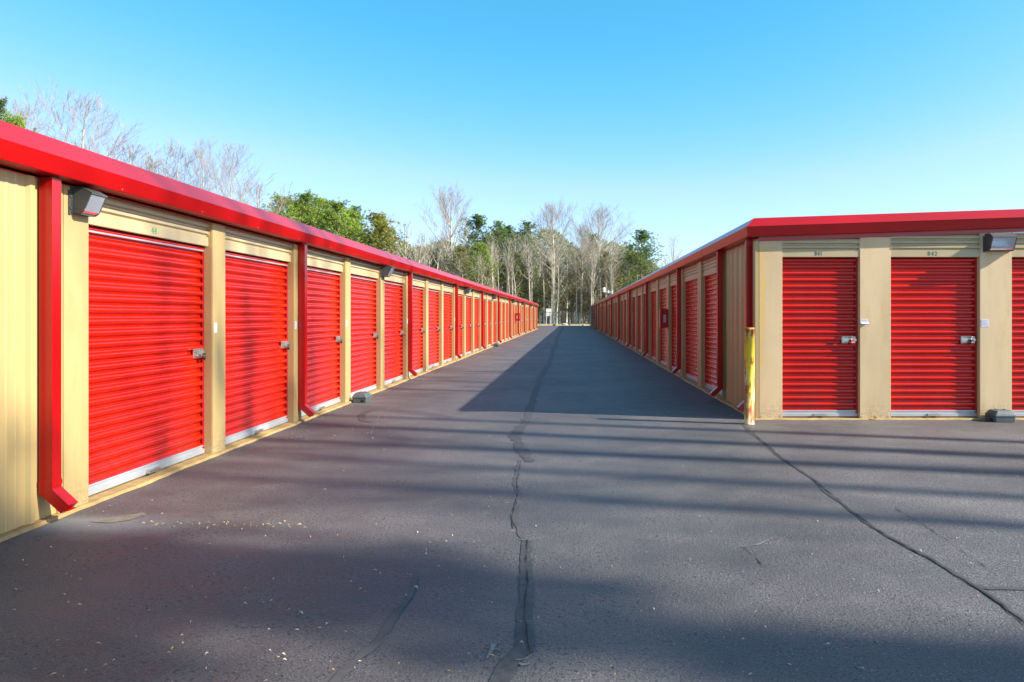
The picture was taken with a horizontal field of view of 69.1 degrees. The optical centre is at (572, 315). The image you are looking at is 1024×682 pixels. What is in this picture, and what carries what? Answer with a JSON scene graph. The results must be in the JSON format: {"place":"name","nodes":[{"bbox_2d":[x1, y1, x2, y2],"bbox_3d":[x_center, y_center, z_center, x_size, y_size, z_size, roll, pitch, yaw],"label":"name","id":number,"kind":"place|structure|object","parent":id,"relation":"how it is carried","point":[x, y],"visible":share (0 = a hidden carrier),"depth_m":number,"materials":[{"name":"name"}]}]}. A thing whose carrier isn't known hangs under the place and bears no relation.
{"place":"outdoors","nodes":[
{"label":"outdoors","id":0,"kind":"place"},
{"bbox_2d":[0,326,1023,681],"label":"asphalt yard","id":1,"kind":"structure","parent":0,"point":[636,492],"depth_m":4.44,"materials":[{"name":"asphalt"}]},
{"bbox_2d":[0,96,34,131],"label":"pine tree","id":2,"kind":"object","parent":1,"relation":"on","point":[2,105],"visible":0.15,"depth_m":40.12,"materials":[{"name":"green plant"}]},
{"bbox_2d":[9,75,148,164],"bbox_3d":[-41.270,-9.054,61.722,10.559,20.958,10.067,0,0,-34],"label":"bare tree","id":3,"kind":"object","parent":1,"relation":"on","point":[87,108],"visible":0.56,"depth_m":61.68,"materials":[{"name":"grey plant"}]},
{"bbox_2d":[90,512,143,522],"bbox_3d":[-3.102,1.396,5.075,0.327,0.001,0.152,0,0,-43],"label":"concrete patch","id":4,"kind":"object","parent":1,"relation":"on","point":[121,518],"visible":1,"depth_m":5.08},
{"bbox_2d":[76,135,185,180],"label":"bare tree","id":5,"kind":"object","parent":1,"relation":"on","point":[134,155],"visible":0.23,"depth_m":73.97,"materials":[{"name":"grey plant"}]},
{"bbox_2d":[135,134,215,190],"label":"bare tree","id":6,"kind":"object","parent":1,"relation":"on","point":[177,155],"visible":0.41,"depth_m":78.33,"materials":[{"name":"grey plant"}]},
{"bbox_2d":[159,137,233,194],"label":"bare tree","id":7,"kind":"object","parent":1,"relation":"on","point":[204,168],"visible":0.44,"depth_m":79.89,"materials":[{"name":"grey plant"}]},
{"bbox_2d":[186,141,263,206],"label":"bare tree","id":8,"kind":"object","parent":1,"relation":"on","point":[230,171],"visible":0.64,"depth_m":76.11,"materials":[{"name":"grey plant"}]},
{"bbox_2d":[218,172,299,221],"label":"bare tree","id":9,"kind":"object","parent":1,"relation":"on","point":[259,193],"visible":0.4,"depth_m":83.54,"materials":[{"name":"grey plant"}]},
{"bbox_2d":[0,120,538,541],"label":"storage building","id":10,"kind":"structure","parent":1,"relation":"on","point":[133,301],"depth_m":6.66,"materials":[{"name":"beige"}]},
{"bbox_2d":[68,187,107,216],"bbox_3d":[-3.495,-0.815,5.348,0.150,0.200,0.216,0,0,0],"label":"wall light","id":11,"kind":"object","parent":10,"relation":"attached to","point":[84,201],"visible":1,"depth_m":5.27,"materials":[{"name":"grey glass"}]},
{"bbox_2d":[89,225,204,495],"bbox_3d":[-3.643,0.282,6.407,0.080,2.175,1.875,0,0,0],"label":"roller door","id":12,"kind":"structure","parent":10,"relation":"in","point":[146,293],"depth_m":6.32,"materials":[{"name":"red metal"}]},
{"bbox_2d":[225,250,288,444],"bbox_3d":[-3.643,0.282,8.562,0.080,2.175,1.875,0,0,0],"label":"roller door","id":13,"kind":"structure","parent":10,"relation":"in","point":[256,287],"depth_m":8.55,"materials":[{"name":"red metal"}]},
{"bbox_2d":[302,266,341,415],"bbox_3d":[-3.643,0.282,10.717,0.080,2.175,1.875,0,0,0],"label":"roller door","id":14,"kind":"structure","parent":10,"relation":"in","point":[323,285],"depth_m":10.89,"materials":[{"name":"red metal"}]},
{"bbox_2d":[351,274,377,397],"bbox_3d":[-3.643,0.282,12.873,0.080,2.175,1.875,0,0,0],"label":"roller door","id":15,"kind":"structure","parent":10,"relation":"in","point":[364,334],"depth_m":13.02,"materials":[{"name":"red metal"}]},
{"bbox_2d":[381,265,394,276],"bbox_3d":[-3.465,-0.835,13.938,0.210,0.240,0.276,0,0,0],"label":"wall light","id":16,"kind":"object","parent":10,"relation":"attached to","point":[387,270],"visible":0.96,"depth_m":13.83,"materials":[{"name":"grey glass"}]},
{"bbox_2d":[384,280,403,385],"bbox_3d":[-3.643,0.282,15.028,0.080,2.175,1.875,0,0,0],"label":"roller door","id":17,"kind":"structure","parent":10,"relation":"in","point":[393,291],"depth_m":15.16,"materials":[{"name":"red metal"}]},
{"bbox_2d":[409,286,423,375],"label":"roller door","id":18,"kind":"structure","parent":10,"relation":"in","point":[418,329],"depth_m":17.60,"materials":[{"name":"red metal"}]},
{"bbox_2d":[428,288,439,368],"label":"roller door","id":19,"kind":"structure","parent":10,"relation":"in","point":[433,295],"depth_m":19.52,"materials":[{"name":"red metal"}]},
{"bbox_2d":[443,291,452,362],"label":"roller door","id":20,"kind":"structure","parent":10,"relation":"in","point":[447,296],"depth_m":21.72,"materials":[{"name":"red metal"}]},
{"bbox_2d":[456,294,462,358],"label":"roller door","id":21,"kind":"structure","parent":10,"relation":"in","point":[460,326],"depth_m":24.19,"materials":[{"name":"red metal"}]},
{"bbox_2d":[466,295,471,354],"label":"roller door","id":22,"kind":"structure","parent":10,"relation":"in","point":[468,298],"depth_m":26.23,"materials":[{"name":"red metal"}]},
{"bbox_2d":[474,297,479,351],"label":"roller door","id":23,"kind":"structure","parent":10,"relation":"in","point":[476,300],"depth_m":28.34,"materials":[{"name":"red metal"}]},
{"bbox_2d":[488,300,491,346],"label":"roller door","id":24,"kind":"structure","parent":10,"relation":"in","point":[489,301],"depth_m":32.71,"materials":[{"name":"red metal"}]},
{"bbox_2d":[493,301,495,343],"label":"roller door","id":25,"kind":"structure","parent":10,"relation":"in","point":[494,302],"depth_m":34.98,"materials":[{"name":"red metal"}]},
{"bbox_2d":[261,191,326,229],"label":"pine tree","id":26,"kind":"object","parent":1,"relation":"on","point":[294,211],"visible":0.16,"depth_m":91.74,"materials":[{"name":"green plant"}]},
{"bbox_2d":[285,189,337,233],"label":"pine tree","id":27,"kind":"object","parent":1,"relation":"on","point":[307,198],"visible":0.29,"depth_m":94.24,"materials":[{"name":"green plant"}]},
{"bbox_2d":[297,196,365,233],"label":"pine tree","id":28,"kind":"object","parent":1,"relation":"on","point":[323,205],"visible":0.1,"depth_m":97.47,"materials":[{"name":"green plant"}]},
{"bbox_2d":[304,198,372,243],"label":"pine tree","id":29,"kind":"object","parent":1,"relation":"on","point":[336,227],"visible":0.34,"depth_m":91.43,"materials":[{"name":"green plant"}]},
{"bbox_2d":[338,204,376,245],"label":"pine tree","id":30,"kind":"object","parent":1,"relation":"on","point":[355,208],"visible":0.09,"depth_m":99.55,"materials":[{"name":"green plant"}]},
{"bbox_2d":[328,209,388,252],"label":"pine tree","id":31,"kind":"object","parent":1,"relation":"on","point":[358,220],"visible":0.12,"depth_m":97.54,"materials":[{"name":"green plant"}]},
{"bbox_2d":[352,391,371,402],"bbox_3d":[-3.400,1.319,11.980,0.250,0.156,0.300,0,0,0],"label":"bait station","id":32,"kind":"object","parent":1,"relation":"on","point":[361,397],"visible":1,"depth_m":11.84,"materials":[{"name":"grey plastic"}]},
{"bbox_2d":[357,409,372,421],"bbox_3d":[-2.866,1.396,10.304,0.240,0.001,1.366,0,0,-14],"label":"skid mark","id":33,"kind":"object","parent":1,"relation":"on","point":[361,416],"visible":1,"depth_m":10.21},
{"bbox_2d":[330,573,418,681],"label":"sealed crack","id":34,"kind":"object","parent":1,"relation":"on","point":[348,667],"visible":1,"depth_m":3.20,"materials":[{"name":"asphalt"}]},
{"bbox_2d":[346,209,406,254],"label":"pine tree","id":35,"kind":"object","parent":1,"relation":"on","point":[380,224],"visible":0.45,"depth_m":91.43,"materials":[{"name":"green plant"}]},
{"bbox_2d":[489,643,534,681],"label":"sealed crack","id":36,"kind":"object","parent":1,"relation":"on","point":[505,668],"visible":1,"depth_m":2.97,"materials":[{"name":"asphalt"}]},
{"bbox_2d":[12,415,1012,676],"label":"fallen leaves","id":37,"kind":"object","parent":1,"relation":"on","point":[364,591],"visible":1,"depth_m":3.69,"materials":[{"name":"brown plant"}]},
{"bbox_2d":[511,460,526,539],"bbox_3d":[-0.427,1.396,5.855,0.118,0.001,2.591,0,0,-5],"label":"sealed crack","id":38,"kind":"object","parent":1,"relation":"on","point":[516,506],"visible":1,"depth_m":5.52,"materials":[{"name":"asphalt"}]},
{"bbox_2d":[508,423,534,461],"bbox_3d":[-0.589,1.396,8.349,0.270,0.001,2.583,0,0,-5],"label":"sealed crack","id":39,"kind":"object","parent":1,"relation":"on","point":[525,454],"visible":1,"depth_m":8.12,"materials":[{"name":"asphalt"}]},
{"bbox_2d":[514,540,535,647],"bbox_3d":[-0.235,1.396,3.848,0.096,0.001,1.497,0,0,-3],"label":"sealed crack","id":40,"kind":"object","parent":1,"relation":"on","point":[520,631],"visible":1,"depth_m":3.61,"materials":[{"name":"asphalt"}]},
{"bbox_2d":[524,539,532,654],"bbox_3d":[-0.234,1.391,3.808,0.037,0.001,1.576,0,0,-4],"label":"open crack","id":41,"kind":"object","parent":1,"relation":"on","point":[524,601],"visible":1,"depth_m":3.59,"materials":[{"name":"black"}]},
{"bbox_2d":[522,328,562,422],"bbox_3d":[-0.882,1.396,45.851,0.383,0.001,72.436,0,0,0],"label":"sealed crack","id":42,"kind":"object","parent":1,"relation":"on","point":[529,410],"visible":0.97,"depth_m":14.51,"materials":[{"name":"asphalt"}]},
{"bbox_2d":[744,327,754,424],"bbox_3d":[2.283,0.777,9.530,0.134,1.241,0.134,0,0,0],"label":"bollard","id":43,"kind":"object","parent":1,"relation":"on","point":[749,375],"visible":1,"depth_m":9.48,"materials":[{"name":"metal"}]},
{"bbox_2d":[590,209,1023,419],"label":"storage building","id":44,"kind":"structure","parent":1,"relation":"on","point":[912,304],"depth_m":9.99,"materials":[{"name":"beige"}]},
{"bbox_2d":[633,297,634,348],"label":"roller door","id":45,"kind":"structure","parent":44,"relation":"in","point":[633,297],"depth_m":30.42,"materials":[{"name":"red metal"}]},
{"bbox_2d":[638,295,640,351],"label":"roller door","id":46,"kind":"structure","parent":44,"relation":"in","point":[639,297],"depth_m":27.96,"materials":[{"name":"red metal"}]},
{"bbox_2d":[652,291,655,359],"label":"roller door","id":47,"kind":"structure","parent":44,"relation":"in","point":[654,292],"depth_m":23.04,"materials":[{"name":"red metal"}]},
{"bbox_2d":[659,309,667,327],"bbox_3d":[2.348,0.075,18.970,0.216,0.478,0.212,0,0,0],"label":"fire cabinet","id":48,"kind":"object","parent":44,"relation":"attached to","point":[663,317],"visible":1,"depth_m":18.87,"materials":[{"name":"red metal"}]},
{"bbox_2d":[660,288,666,365],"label":"roller door","id":49,"kind":"structure","parent":44,"relation":"in","point":[663,292],"depth_m":20.59,"materials":[{"name":"red metal"}]},
{"bbox_2d":[672,285,679,372],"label":"roller door","id":50,"kind":"structure","parent":44,"relation":"in","point":[674,288],"depth_m":18.43,"materials":[{"name":"red metal"}]},
{"bbox_2d":[686,279,696,381],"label":"roller door","id":51,"kind":"structure","parent":44,"relation":"in","point":[691,286],"depth_m":15.77,"materials":[{"name":"red metal"}]},
{"bbox_2d":[705,273,721,395],"bbox_3d":[2.549,0.255,13.118,0.036,2.230,1.964,0,0,0],"label":"roller door","id":52,"kind":"structure","parent":44,"relation":"in","point":[710,280],"depth_m":13.58,"materials":[{"name":"red metal"}]},
{"bbox_2d":[782,257,857,416],"bbox_3d":[3.337,0.232,9.980,1.036,2.275,0.080,0,0,0],"label":"roller door","id":53,"kind":"structure","parent":44,"relation":"in","point":[820,294],"depth_m":10.00,"materials":[{"name":"red metal"}]},
{"bbox_2d":[891,257,976,416],"bbox_3d":[4.868,0.232,9.980,1.190,2.275,0.080,0,0,0],"label":"roller door","id":54,"kind":"structure","parent":44,"relation":"in","point":[934,299],"depth_m":10.00,"materials":[{"name":"red metal"}]},
{"bbox_2d":[983,233,1017,251],"bbox_3d":[5.688,-0.968,9.827,0.366,0.245,0.180,0,0,0],"label":"wall light","id":55,"kind":"object","parent":44,"relation":"attached to","point":[999,242],"visible":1,"depth_m":9.79,"materials":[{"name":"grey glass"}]},
{"bbox_2d":[1012,257,1023,416],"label":"roller door","id":56,"kind":"structure","parent":44,"relation":"in","point":[1017,262],"depth_m":10.00,"materials":[{"name":"red metal"}]},
{"bbox_2d":[742,424,1023,621],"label":"sealed crack","id":57,"kind":"object","parent":1,"relation":"on","point":[842,503],"visible":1,"depth_m":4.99,"materials":[{"name":"asphalt"}]},
{"bbox_2d":[971,583,1023,589],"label":"sealed crack","id":58,"kind":"object","parent":1,"relation":"on","point":[1010,588],"visible":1,"depth_m":3.79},
{"bbox_2d":[985,409,1015,421],"bbox_3d":[5.660,1.319,9.782,0.300,0.156,0.250,0,0,0],"label":"bait station","id":59,"kind":"object","parent":1,"relation":"on","point":[999,415],"visible":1,"depth_m":9.67,"materials":[{"name":"grey plastic"}]},
{"bbox_2d":[0,0,1023,315],"label":"sky","id":60,"kind":"structure","parent":0,"point":[696,121],"materials":[{"name":"blue"}]},
{"bbox_2d":[538,323,590,325],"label":"grass verge","id":61,"kind":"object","parent":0,"point":[560,324],"depth_m":113.28,"materials":[{"name":"plant"}]},
{"bbox_2d":[395,219,417,260],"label":"bare tree","id":62,"kind":"object","parent":61,"relation":"on","point":[407,241],"visible":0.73,"depth_m":117.51,"materials":[{"name":"grey plant"}]},
{"bbox_2d":[409,231,429,264],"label":"bare tree","id":63,"kind":"object","parent":61,"relation":"on","point":[421,246],"visible":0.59,"depth_m":122.19,"materials":[{"name":"grey plant"}]},
{"bbox_2d":[425,235,446,269],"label":"bare tree","id":64,"kind":"object","parent":61,"relation":"on","point":[438,260],"visible":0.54,"depth_m":126.39,"materials":[{"name":"grey plant"}]},
{"bbox_2d":[425,250,447,270],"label":"olive tree","id":65,"kind":"object","parent":61,"relation":"on","point":[434,262],"visible":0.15,"depth_m":128.98,"materials":[{"name":"green plant"}]},
{"bbox_2d":[415,182,472,273],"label":"bare tree","id":66,"kind":"object","parent":61,"relation":"on","point":[448,220],"visible":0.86,"depth_m":126.90,"materials":[{"name":"grey plant"}]},
{"bbox_2d":[438,245,484,282],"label":"olive tree","id":67,"kind":"object","parent":61,"relation":"on","point":[460,252],"visible":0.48,"depth_m":122.05,"materials":[{"name":"green plant"}]},
{"bbox_2d":[462,242,503,286],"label":"pine tree","id":68,"kind":"object","parent":61,"relation":"on","point":[481,248],"visible":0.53,"depth_m":117.61,"materials":[{"name":"green plant"}]},
{"bbox_2d":[475,266,495,287],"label":"bare tree","id":69,"kind":"object","parent":61,"relation":"on","point":[487,281],"visible":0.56,"depth_m":116.40,"materials":[{"name":"grey plant"}]},
{"bbox_2d":[483,263,522,293],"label":"olive tree","id":70,"kind":"object","parent":61,"relation":"on","point":[501,275],"visible":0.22,"depth_m":128.42,"materials":[{"name":"green plant"}]},
{"bbox_2d":[502,237,516,292],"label":"bare tree","id":71,"kind":"object","parent":61,"relation":"on","point":[510,243],"visible":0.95,"depth_m":121.88,"materials":[{"name":"grey plant"}]},
{"bbox_2d":[500,260,527,299],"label":"tree","id":72,"kind":"object","parent":61,"relation":"on","point":[517,276],"visible":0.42,"depth_m":127.66,"materials":[{"name":"plant"}]},
{"bbox_2d":[508,253,521,295],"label":"bare tree","id":73,"kind":"object","parent":61,"relation":"on","point":[512,266],"visible":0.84,"depth_m":122.36,"materials":[{"name":"grey plant"}]},
{"bbox_2d":[492,251,542,305],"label":"olive tree","id":74,"kind":"object","parent":61,"relation":"on","point":[518,255],"visible":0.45,"depth_m":128.25,"materials":[{"name":"green plant"}]},
{"bbox_2d":[518,242,539,300],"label":"bare tree","id":75,"kind":"object","parent":61,"relation":"on","point":[528,269],"visible":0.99,"depth_m":120.83,"materials":[{"name":"grey plant"}]},
{"bbox_2d":[522,246,538,300],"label":"bare tree","id":76,"kind":"object","parent":61,"relation":"on","point":[531,270],"visible":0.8,"depth_m":124.22,"materials":[{"name":"grey plant"}]},
{"bbox_2d":[526,259,575,311],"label":"olive tree","id":77,"kind":"object","parent":61,"relation":"on","point":[548,288],"visible":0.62,"depth_m":129.37,"materials":[{"name":"green plant"}]},
{"bbox_2d":[524,195,579,323],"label":"bare tree","id":78,"kind":"object","parent":61,"relation":"on","point":[551,209],"visible":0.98,"depth_m":123.40,"materials":[{"name":"grey plant"}]},
{"bbox_2d":[545,248,558,322],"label":"bare tree","id":79,"kind":"object","parent":61,"relation":"on","point":[551,277],"visible":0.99,"depth_m":118.29,"materials":[{"name":"grey plant"}]},
{"bbox_2d":[544,245,561,323],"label":"bare tree","id":80,"kind":"object","parent":61,"relation":"on","point":[553,282],"visible":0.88,"depth_m":120.37,"materials":[{"name":"grey plant"}]},
{"bbox_2d":[548,263,566,323],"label":"bare tree","id":81,"kind":"object","parent":61,"relation":"on","point":[557,266],"visible":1,"depth_m":118.05,"materials":[{"name":"grey plant"}]},
{"bbox_2d":[538,312,589,324],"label":"gate","id":82,"kind":"object","parent":61,"relation":"on","point":[559,312],"visible":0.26,"depth_m":101.58,"materials":[{"name":"grey"}]},
{"bbox_2d":[563,271,577,322],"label":"bare tree","id":83,"kind":"object","parent":61,"relation":"on","point":[570,303],"visible":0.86,"depth_m":131.21,"materials":[{"name":"grey plant"}]},
{"bbox_2d":[569,247,580,323],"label":"bare tree","id":84,"kind":"object","parent":61,"relation":"on","point":[575,268],"visible":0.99,"depth_m":124.58,"materials":[{"name":"grey plant"}]},
{"bbox_2d":[560,261,591,322],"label":"olive tree","id":85,"kind":"object","parent":61,"relation":"on","point":[578,295],"visible":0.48,"depth_m":132.23,"materials":[{"name":"green plant"}]},
{"bbox_2d":[565,222,597,322],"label":"bare tree","id":86,"kind":"object","parent":61,"relation":"on","point":[581,262],"visible":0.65,"depth_m":129.90,"materials":[{"name":"grey plant"}]},
{"bbox_2d":[580,266,590,323],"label":"bare tree","id":87,"kind":"object","parent":61,"relation":"on","point":[586,280],"visible":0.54,"depth_m":126.31,"materials":[{"name":"grey plant"}]},
{"bbox_2d":[583,240,601,303],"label":"bare tree","id":88,"kind":"object","parent":61,"relation":"on","point":[594,268],"visible":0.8,"depth_m":121.89,"materials":[{"name":"grey plant"}]},
{"bbox_2d":[587,252,599,303],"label":"bare tree","id":89,"kind":"object","parent":61,"relation":"on","point":[594,273],"visible":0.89,"depth_m":117.12,"materials":[{"name":"grey plant"}]},
{"bbox_2d":[589,240,608,299],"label":"bare tree","id":90,"kind":"object","parent":61,"relation":"on","point":[599,264],"visible":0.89,"depth_m":120.52,"materials":[{"name":"grey plant"}]},
{"bbox_2d":[563,201,635,297],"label":"bare tree","id":91,"kind":"object","parent":61,"relation":"on","point":[604,211],"visible":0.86,"depth_m":125.11,"materials":[{"name":"grey plant"}]},
{"bbox_2d":[584,250,623,307],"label":"olive tree","id":92,"kind":"object","parent":61,"relation":"on","point":[603,266],"visible":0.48,"depth_m":122.62,"materials":[{"name":"green plant"}]},
{"bbox_2d":[586,263,630,309],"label":"olive tree","id":93,"kind":"object","parent":61,"relation":"on","point":[615,290],"visible":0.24,"depth_m":122.96,"materials":[{"name":"green plant"}]},
{"bbox_2d":[600,241,617,290],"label":"bare tree","id":94,"kind":"object","parent":61,"relation":"on","point":[610,266],"visible":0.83,"depth_m":118.08,"materials":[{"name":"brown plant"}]},
{"bbox_2d":[603,236,621,293],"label":"bare tree","id":95,"kind":"object","parent":61,"relation":"on","point":[610,243],"visible":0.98,"depth_m":117.19,"materials":[{"name":"grey plant"}]},
{"bbox_2d":[616,251,647,286],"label":"olive tree","id":96,"kind":"object","parent":61,"relation":"on","point":[628,267],"visible":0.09,"depth_m":128.75,"materials":[{"name":"green plant"}]},
{"bbox_2d":[610,228,666,289],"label":"pine tree","id":97,"kind":"object","parent":61,"relation":"on","point":[643,236],"visible":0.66,"depth_m":117.57,"materials":[{"name":"green plant"}]},
{"bbox_2d":[541,316,588,322],"bbox_3d":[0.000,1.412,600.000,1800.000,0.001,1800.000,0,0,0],"label":"ground","id":98,"kind":"structure","parent":0,"point":[569,321],"depth_m":168.93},
{"bbox_2d":[1,110,27,127],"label":"pine tree","id":99,"kind":"object","parent":98,"relation":"on","point":[18,121],"visible":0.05,"depth_m":29.89,"materials":[{"name":"green plant"}]},
{"bbox_2d":[0,90,86,147],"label":"bare tree","id":100,"kind":"object","parent":98,"relation":"on","point":[19,111],"visible":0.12,"depth_m":65.48,"materials":[{"name":"grey plant"}]},
{"bbox_2d":[123,151,200,185],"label":"bare tree","id":101,"kind":"object","parent":98,"relation":"on","point":[152,165],"visible":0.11,"depth_m":83.64,"materials":[{"name":"grey plant"}]},
{"bbox_2d":[444,213,506,287],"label":"pine tree","id":102,"kind":"object","parent":98,"relation":"on","point":[478,220],"visible":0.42,"depth_m":133.06,"materials":[{"name":"green plant"}]},
{"bbox_2d":[480,220,518,271],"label":"pine tree","id":103,"kind":"object","parent":98,"relation":"on","point":[498,223],"visible":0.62,"depth_m":135.60,"materials":[{"name":"green plant"}]},
{"bbox_2d":[496,224,520,274],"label":"pine tree","id":104,"kind":"object","parent":98,"relation":"on","point":[508,228],"visible":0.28,"depth_m":139.43,"materials":[{"name":"green plant"}]},
{"bbox_2d":[359,227,657,321],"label":"understorey","id":105,"kind":"object","parent":98,"relation":"on","point":[536,237],"visible":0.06,"depth_m":161.75,"materials":[{"name":"plant"}]},
{"bbox_2d":[500,220,548,281],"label":"pine tree","id":106,"kind":"object","parent":98,"relation":"on","point":[525,228],"visible":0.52,"depth_m":136.49,"materials":[{"name":"plant"}]},
{"bbox_2d":[535,277,549,314],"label":"olive tree","id":107,"kind":"object","parent":98,"relation":"on","point":[542,294],"visible":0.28,"depth_m":135.73,"materials":[{"name":"green plant"}]},
{"bbox_2d":[560,251,595,321],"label":"olive tree","id":108,"kind":"object","parent":98,"relation":"on","point":[570,284],"visible":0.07,"depth_m":148.69,"materials":[{"name":"green plant"}]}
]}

